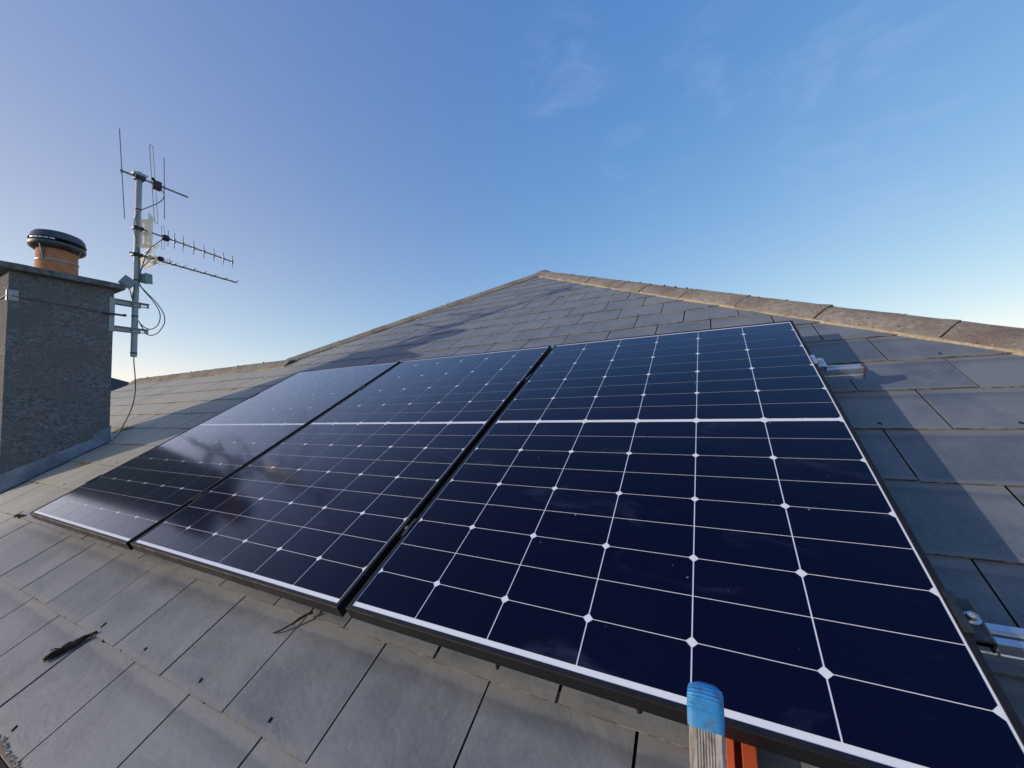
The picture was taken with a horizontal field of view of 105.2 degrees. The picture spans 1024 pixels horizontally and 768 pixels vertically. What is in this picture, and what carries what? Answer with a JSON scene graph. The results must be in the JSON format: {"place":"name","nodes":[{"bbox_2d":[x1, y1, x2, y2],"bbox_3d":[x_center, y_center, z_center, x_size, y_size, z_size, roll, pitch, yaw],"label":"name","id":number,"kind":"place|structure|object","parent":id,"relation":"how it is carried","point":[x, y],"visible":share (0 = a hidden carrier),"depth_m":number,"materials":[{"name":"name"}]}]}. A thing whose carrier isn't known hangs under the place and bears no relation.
{"place":"outdoors","nodes":[
{"label":"outdoors","id":0,"kind":"place"},
{"bbox_2d":[111,378,129,390],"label":"neighbour house","id":1,"kind":"structure","parent":0,"point":[116,384],"depth_m":16.73,"materials":[{"name":"grey"}]},
{"bbox_2d":[0,0,1023,381],"label":"sky","id":2,"kind":"structure","parent":0,"point":[360,166],"materials":[{"name":"blue"}]},
{"label":"ground","id":3,"kind":"structure","parent":0,"visible":0},
{"bbox_2d":[0,229,1023,767],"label":"house","id":4,"kind":"structure","parent":3,"relation":"on","point":[170,665],"depth_m":1.17,"materials":[{"name":"tile"}]},
{"bbox_2d":[13,514,25,517],"bbox_3d":[-2.882,0.770,2.284,0.102,0.018,0.035,-3,26,27],"label":"moss tuft","id":5,"kind":"object","parent":4,"relation":"on","point":[18,515],"visible":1,"depth_m":2.28,"materials":[{"name":"green plant"}]},
{"bbox_2d":[42,631,97,661],"bbox_3d":[-1.377,0.810,1.215,0.087,0.021,0.113,-3,26,27],"label":"feather","id":6,"kind":"object","parent":4,"relation":"on","point":[63,648],"visible":1,"depth_m":1.21,"materials":[{"name":"black"}]},
{"bbox_2d":[103,171,149,356],"bbox_3d":[-3.439,-1.097,3.489,0.134,1.707,0.305,-3,-4,27],"label":"aerial mast","id":7,"kind":"object","parent":4,"relation":"attached to","point":[135,304],"visible":0.91,"depth_m":3.51,"materials":[{"name":"metal"}]},
{"bbox_2d":[114,357,135,438],"bbox_3d":[-3.374,0.088,3.409,0.031,0.765,0.155,-2,-3,10],"label":"cable","id":8,"kind":"object","parent":7,"relation":"hanging from","point":[133,399],"visible":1,"depth_m":3.47,"materials":[{"name":"grey plastic"}]},
{"bbox_2d":[118,275,136,288],"bbox_3d":[-3.408,-0.900,3.463,0.059,0.116,0.125,-3,-4,27],"label":"amplifier box","id":9,"kind":"object","parent":7,"relation":"attached to","point":[128,281],"visible":0.98,"depth_m":3.44,"materials":[{"name":"grey plastic"}]},
{"bbox_2d":[133,210,140,280],"bbox_3d":[-3.386,-1.243,3.532,0.008,0.667,0.059,-3,-4,27],"label":"cable","id":10,"kind":"object","parent":7,"relation":"attached to","point":[136,243],"visible":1,"depth_m":3.53,"materials":[{"name":"grey plastic"}]},
{"bbox_2d":[140,273,152,283],"bbox_3d":[-3.360,-0.963,3.578,0.084,0.097,0.076,-1,-3,-1],"label":"amplifier box","id":11,"kind":"object","parent":7,"relation":"attached to","point":[146,278],"visible":1,"depth_m":3.56,"materials":[{"name":"grey plastic"}]},
{"bbox_2d":[138,284,160,329],"bbox_3d":[-3.325,-0.702,3.589,0.008,0.408,0.164,-3,-4,27],"label":"cable","id":12,"kind":"object","parent":7,"relation":"hanging from","point":[157,308],"visible":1,"depth_m":3.62,"materials":[{"name":"grey plastic"}]},
{"bbox_2d":[139,285,164,335],"bbox_3d":[-3.311,-0.665,3.599,0.008,0.449,0.195,-3,-4,27],"label":"cable","id":13,"kind":"object","parent":7,"relation":"hanging from","point":[162,312],"visible":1,"depth_m":3.61,"materials":[{"name":"grey plastic"}]},
{"bbox_2d":[119,128,187,223],"bbox_3d":[-3.366,-1.858,3.680,0.085,0.800,0.520,-3,-4,27],"label":"radio aerial","id":14,"kind":"object","parent":7,"relation":"attached to","point":[157,185],"visible":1,"depth_m":3.64,"materials":[{"name":"metal"}]},
{"bbox_2d":[141,191,164,209],"bbox_3d":[-3.350,-1.716,3.652,0.008,0.264,0.168,-3,-4,27],"label":"cable","id":15,"kind":"object","parent":14,"relation":"attached to","point":[154,204],"visible":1,"depth_m":3.66,"materials":[{"name":"grey plastic"}]},
{"bbox_2d":[131,212,233,267],"bbox_3d":[-3.224,-1.398,3.886,0.172,0.290,0.823,-3,-4,27],"label":"television aerial","id":16,"kind":"object","parent":7,"relation":"attached to","point":[147,233],"visible":0.95,"depth_m":3.64,"materials":[{"name":"metal"}]},
{"bbox_2d":[139,239,162,273],"bbox_3d":[-3.338,-1.183,3.618,0.008,0.378,0.162,-3,-4,27],"label":"cable","id":17,"kind":"object","parent":16,"relation":"attached to","point":[147,252],"visible":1,"depth_m":3.59,"materials":[{"name":"grey plastic"}]},
{"bbox_2d":[128,244,238,282],"bbox_3d":[-3.211,-1.169,3.877,0.300,0.172,0.885,-3,-4,27],"label":"television aerial","id":18,"kind":"object","parent":7,"relation":"attached to","point":[155,259],"visible":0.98,"depth_m":3.65,"materials":[{"name":"metal"}]},
{"bbox_2d":[273,608,313,633],"bbox_3d":[-0.601,0.652,1.076,0.102,0.052,0.022,-1,-3,-12],"label":"leaf stalk","id":19,"kind":"object","parent":4,"relation":"on","point":[302,617],"visible":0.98,"depth_m":1.07,"materials":[{"name":"brown plant"}]},
{"bbox_2d":[819,364,865,379],"bbox_3d":[-0.373,0.059,2.215,3.626,0.090,0.080,-3,26,27],"label":"mounting rail","id":20,"kind":"object","parent":4,"relation":"attached to","point":[850,371],"visible":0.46,"depth_m":1.37,"materials":[{"name":"metal"}]},
{"bbox_2d":[521,374,531,382],"bbox_3d":[0.075,-0.015,1.930,0.036,0.039,0.066,-3,26,27],"label":"panel clamp","id":21,"kind":"object","parent":20,"relation":"on","point":[525,378],"visible":0.9,"depth_m":1.92,"materials":[{"name":"metal"}]},
{"bbox_2d":[810,355,830,375],"bbox_3d":[1.105,-0.066,1.402,0.050,0.056,0.072,-3,26,27],"label":"end clamp","id":22,"kind":"object","parent":20,"relation":"attached to","point":[819,362],"visible":0.98,"depth_m":1.38,"materials":[{"name":"metal"}]},
{"bbox_2d":[976,623,1023,665],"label":"mounting rail","id":23,"kind":"object","parent":4,"relation":"attached to","point":[1010,642],"depth_m":0.60,"materials":[{"name":"metal"}]},
{"bbox_2d":[190,489,209,501],"bbox_3d":[-1.328,0.490,1.675,0.036,0.039,0.066,-3,26,27],"label":"panel clamp","id":24,"kind":"object","parent":23,"relation":"on","point":[200,494],"visible":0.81,"depth_m":1.67,"materials":[{"name":"metal"}]},
{"bbox_2d":[29,361,399,549],"bbox_3d":[-1.619,0.261,2.395,1.130,0.036,1.666,-3,26,27],"label":"solar panel","id":25,"kind":"object","parent":23,"relation":"attached to","point":[126,504],"visible":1,"depth_m":2.09,"materials":[{"name":"blue glass"}]},
{"bbox_2d":[130,346,551,616],"bbox_3d":[-0.594,0.200,1.870,1.130,0.036,1.666,-3,26,27],"label":"solar panel","id":26,"kind":"object","parent":23,"relation":"attached to","point":[317,512],"visible":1,"depth_m":1.48,"materials":[{"name":"blue glass"}]},
{"bbox_2d":[394,517,416,538],"bbox_3d":[-0.304,0.432,1.146,0.036,0.039,0.066,-3,26,27],"label":"panel clamp","id":27,"kind":"object","parent":23,"relation":"on","point":[404,528],"visible":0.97,"depth_m":1.14,"materials":[{"name":"metal"}]},
{"bbox_2d":[345,320,1023,767],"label":"solar panel","id":28,"kind":"object","parent":23,"relation":"attached to","point":[655,524],"visible":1,"depth_m":0.84,"materials":[{"name":"blue glass"}]},
{"bbox_2d":[941,590,1001,658],"bbox_3d":[0.726,0.381,0.618,0.050,0.056,0.072,-3,26,27],"label":"end clamp","id":29,"kind":"object","parent":23,"relation":"attached to","point":[968,617],"visible":0.99,"depth_m":0.60,"materials":[{"name":"metal"}]},
{"label":"pavement","id":30,"kind":"structure","parent":0,"visible":0},
{"bbox_2d":[687,681,725,767],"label":"ladder","id":31,"kind":"object","parent":30,"relation":"on","point":[705,714],"visible":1,"depth_m":0.28,"materials":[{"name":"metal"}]},
{"bbox_2d":[726,738,757,767],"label":"orange channel","id":32,"kind":"object","parent":31,"relation":"part of","point":[740,755],"depth_m":0.59,"materials":[{"name":"orange plastic"}]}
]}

